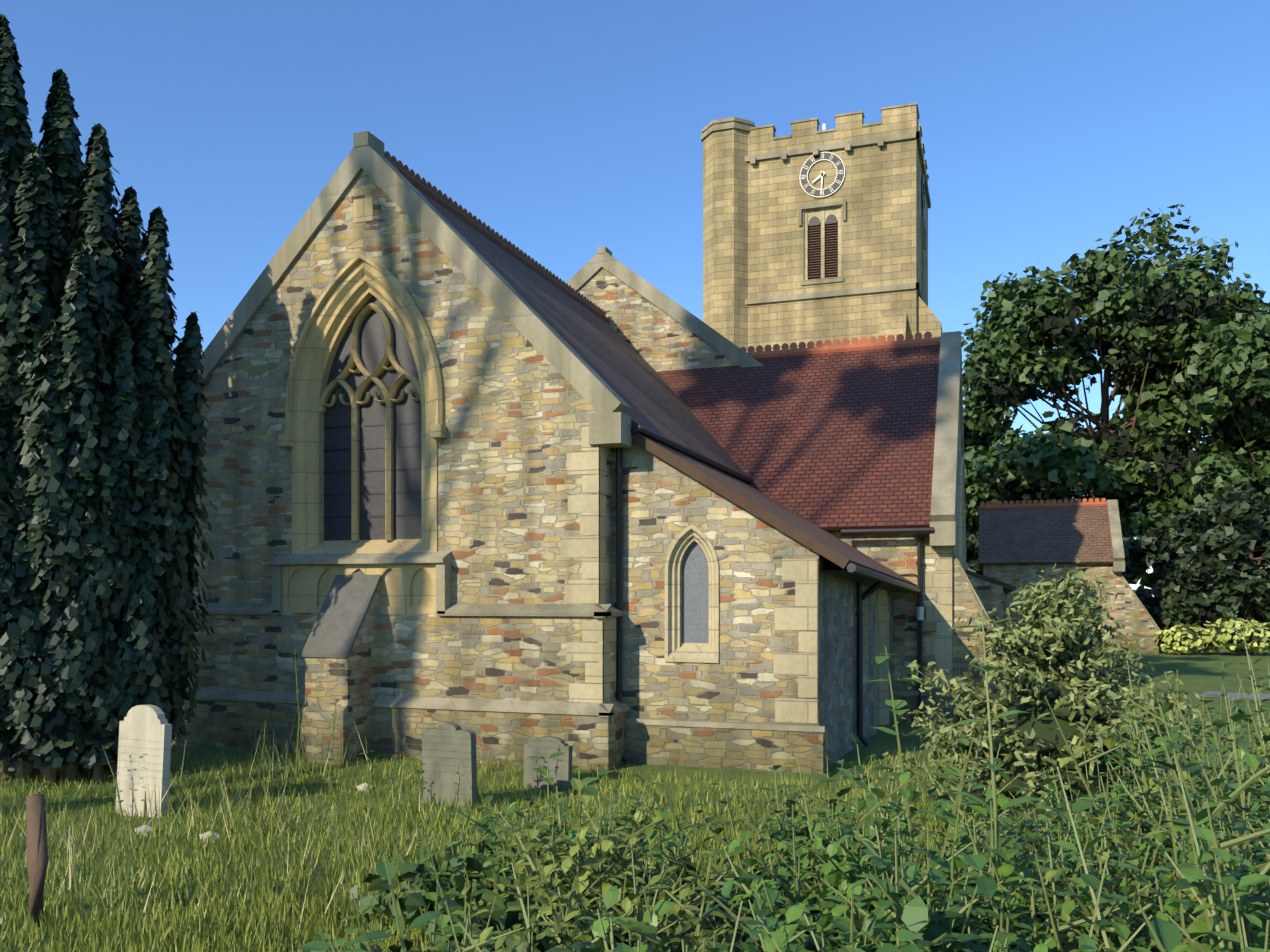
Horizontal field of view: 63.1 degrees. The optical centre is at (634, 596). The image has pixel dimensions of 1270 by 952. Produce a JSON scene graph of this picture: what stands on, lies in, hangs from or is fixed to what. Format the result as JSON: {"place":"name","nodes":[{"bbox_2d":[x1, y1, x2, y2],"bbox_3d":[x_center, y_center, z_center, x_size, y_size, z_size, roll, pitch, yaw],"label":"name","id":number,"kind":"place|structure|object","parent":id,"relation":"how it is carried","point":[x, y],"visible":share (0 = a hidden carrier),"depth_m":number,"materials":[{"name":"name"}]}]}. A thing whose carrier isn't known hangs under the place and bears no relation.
{"place":"outdoors","nodes":[
{"label":"outdoors","id":0,"kind":"place"},
{"bbox_2d":[193,170,611,603],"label":"church chancel walls","id":1,"kind":"structure","parent":0,"point":[518,408],"depth_m":14.29,"materials":[{"name":"beige stone"}]},
{"bbox_2d":[283,564,435,613],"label":"church panel","id":2,"kind":"structure","parent":1,"relation":"attached to","point":[408,589],"depth_m":14.53,"materials":[{"name":"beige stone"}]},
{"bbox_2d":[384,151,1113,592],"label":"church roofs","id":3,"kind":"structure","parent":1,"relation":"on","point":[816,441],"depth_m":20.48,"materials":[{"name":"red tile"}]},
{"bbox_2d":[0,610,1269,951],"bbox_3d":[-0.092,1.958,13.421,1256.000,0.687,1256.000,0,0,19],"label":"ground","id":4,"kind":"structure","parent":0,"point":[1200,674],"depth_m":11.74,"materials":[{"name":"green plant"}]},
{"bbox_2d":[26,794,47,927],"bbox_3d":[-3.653,1.665,6.300,0.145,0.908,0.135,0,0,19],"label":"wooden post","id":5,"kind":"object","parent":4,"relation":"on","point":[37,846],"visible":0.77,"depth_m":6.27,"materials":[{"name":"brown wood"}]},
{"bbox_2d":[0,14,216,782],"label":"irish yew","id":6,"kind":"object","parent":4,"relation":"on","point":[103,432],"visible":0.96,"depth_m":12.43,"materials":[{"name":"green plant"}]},
{"bbox_2d":[115,705,171,817],"bbox_3d":[-5.140,1.834,10.802,0.700,1.410,0.090,0,-3,27],"label":"headstone","id":7,"kind":"object","parent":4,"relation":"on","point":[146,730],"visible":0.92,"depth_m":10.74,"materials":[{"name":"white stone"}]},
{"bbox_2d":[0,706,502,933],"bbox_3d":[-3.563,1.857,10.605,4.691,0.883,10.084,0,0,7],"label":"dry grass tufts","id":8,"kind":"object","parent":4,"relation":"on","point":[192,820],"visible":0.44,"depth_m":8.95,"materials":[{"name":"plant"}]},
{"bbox_2d":[135,783,373,842],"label":"loose stones","id":9,"kind":"object","parent":4,"relation":"on","point":[205,835],"visible":0.38,"depth_m":9.84,"materials":[{"name":"beige stone"}]},
{"bbox_2d":[102,649,583,823],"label":"weeds","id":10,"kind":"object","parent":4,"relation":"on","point":[144,812],"depth_m":11.85,"materials":[{"name":"green plant"}]},
{"bbox_2d":[421,722,476,806],"bbox_3d":[-1.966,1.885,10.946,0.620,1.110,0.100,0,2,24],"label":"headstone","id":11,"kind":"object","parent":4,"relation":"on","point":[442,742],"visible":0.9,"depth_m":10.89,"materials":[{"name":"grey stone"}]},
{"bbox_2d":[523,736,572,789],"bbox_3d":[-1.039,2.096,12.296,0.600,0.870,0.100,0,-2,23],"label":"headstone","id":12,"kind":"object","parent":4,"relation":"on","point":[561,765],"visible":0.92,"depth_m":12.25,"materials":[{"name":"grey stone"}]},
{"bbox_2d":[171,267,1158,773],"bbox_3d":[5.565,-2.791,28.357,20.300,10.050,33.870,0,0,19],"label":"rubble base","id":13,"kind":"object","parent":4,"relation":"on","point":[467,657],"visible":0.31,"depth_m":14.20,"materials":[{"name":"beige stone"}]},
{"bbox_2d":[185,131,1159,733],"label":"church dressings","id":14,"kind":"structure","parent":4,"relation":"on","point":[349,597],"depth_m":14.66,"materials":[{"name":"beige stone"}]},
{"bbox_2d":[612,441,887,725],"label":"church vestry walls","id":15,"kind":"structure","parent":4,"relation":"on","point":[665,504],"depth_m":13.61,"materials":[{"name":"beige stone"}]},
{"bbox_2d":[311,824,1199,951],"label":"leafy undergrowth","id":16,"kind":"object","parent":4,"relation":"on","point":[410,904],"visible":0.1,"depth_m":5.54,"materials":[{"name":"green plant"}]},
{"bbox_2d":[294,606,1269,951],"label":"weeds","id":17,"kind":"object","parent":4,"relation":"on","point":[918,922],"depth_m":4.31,"materials":[{"name":"green plant"}]},
{"bbox_2d":[818,554,893,764],"bbox_3d":[3.493,0.819,15.882,0.012,2.830,6.013,0,0,23],"label":"church vestry south face","id":18,"kind":"object","parent":4,"relation":"on","point":[836,654],"visible":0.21,"depth_m":14.41},
{"bbox_2d":[963,397,1045,574],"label":"yew tree","id":19,"kind":"object","parent":4,"relation":"on","point":[972,546],"visible":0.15,"depth_m":61.21,"materials":[{"name":"green plant"}]},
{"bbox_2d":[984,563,1121,652],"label":"hall walls","id":20,"kind":"structure","parent":4,"relation":"on","point":[1015,575],"depth_m":41.66,"materials":[{"name":"beige stone"}]},
{"bbox_2d":[870,558,1244,839],"bbox_3d":[4.032,0.929,9.451,3.184,2.579,2.926,0,0,-1],"label":"leafy shrub","id":21,"kind":"object","parent":4,"relation":"on","point":[1055,639],"visible":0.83,"depth_m":9.35,"materials":[{"name":"green plant"}]},
{"bbox_2d":[961,204,1269,550],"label":"lime tree","id":22,"kind":"object","parent":4,"relation":"on","point":[1160,336],"visible":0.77,"depth_m":54.34,"materials":[{"name":"green plant"}]},
{"bbox_2d":[1092,487,1177,596],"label":"tree","id":23,"kind":"object","parent":4,"relation":"on","point":[1147,581],"visible":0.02,"depth_m":68.81,"materials":[{"name":"green plant"}]},
{"bbox_2d":[1122,529,1218,646],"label":"bush","id":24,"kind":"object","parent":4,"relation":"on","point":[1157,546],"visible":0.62,"depth_m":44.71,"materials":[{"name":"green plant"}]},
{"bbox_2d":[1117,310,1269,556],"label":"ash tree","id":25,"kind":"object","parent":4,"relation":"on","point":[1230,379],"visible":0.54,"depth_m":49.29,"materials":[{"name":"green plant"}]},
{"bbox_2d":[1153,617,1269,654],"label":"variegated shrub","id":26,"kind":"object","parent":4,"relation":"on","point":[1187,639],"visible":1,"depth_m":39.12,"materials":[{"name":"yellow plant"}]},
{"bbox_2d":[1155,482,1269,652],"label":"bush","id":27,"kind":"object","parent":4,"relation":"on","point":[1215,575],"visible":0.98,"depth_m":41.13,"materials":[{"name":"green plant"}]},
{"bbox_2d":[1242,561,1269,575],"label":"tree","id":28,"kind":"object","parent":4,"relation":"on","point":[1266,568],"depth_m":82.73,"materials":[{"name":"green plant"}]},
{"bbox_2d":[0,0,1269,596],"label":"sky","id":29,"kind":"structure","parent":0,"point":[570,129],"materials":[{"name":"blue"}]},
{"bbox_2d":[323,124,1038,761],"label":"church fittings","id":30,"kind":"object","parent":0,"point":[407,494],"visible":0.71,"depth_m":15.01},
{"bbox_2d":[748,119,927,351],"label":"church tower walls","id":31,"kind":"structure","parent":0,"point":[879,190],"depth_m":33.93,"materials":[{"name":"beige stone"}]},
{"bbox_2d":[701,117,755,351],"bbox_3d":[3.261,-6.926,35.597,1.848,18.320,1.848,0,0,19],"label":"stair turret","id":32,"kind":"object","parent":31,"relation":"attached to","point":[725,227],"visible":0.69,"depth_m":34.83,"materials":[{"name":"beige stone"}]},
{"bbox_2d":[747,102,928,181],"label":"battlements","id":33,"kind":"object","parent":31,"relation":"on","point":[890,114],"visible":0.17,"depth_m":33.95,"materials":[{"name":"beige stone"}]},
{"bbox_2d":[878,294,941,341],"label":"church tower buttresses","id":34,"kind":"structure","parent":31,"relation":"attached to","point":[895,324],"depth_m":33.15,"materials":[{"name":"beige stone"}]},
{"bbox_2d":[825,407,960,691],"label":"church transept walls","id":35,"kind":"structure","parent":0,"point":[897,553],"depth_m":18.59,"materials":[{"name":"beige stone"}]},
{"bbox_2d":[1199,691,1269,699],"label":"tarmac path","id":36,"kind":"structure","parent":0,"point":[1234,695],"depth_m":23.28,"materials":[{"name":"grey asphalt"}]}
]}

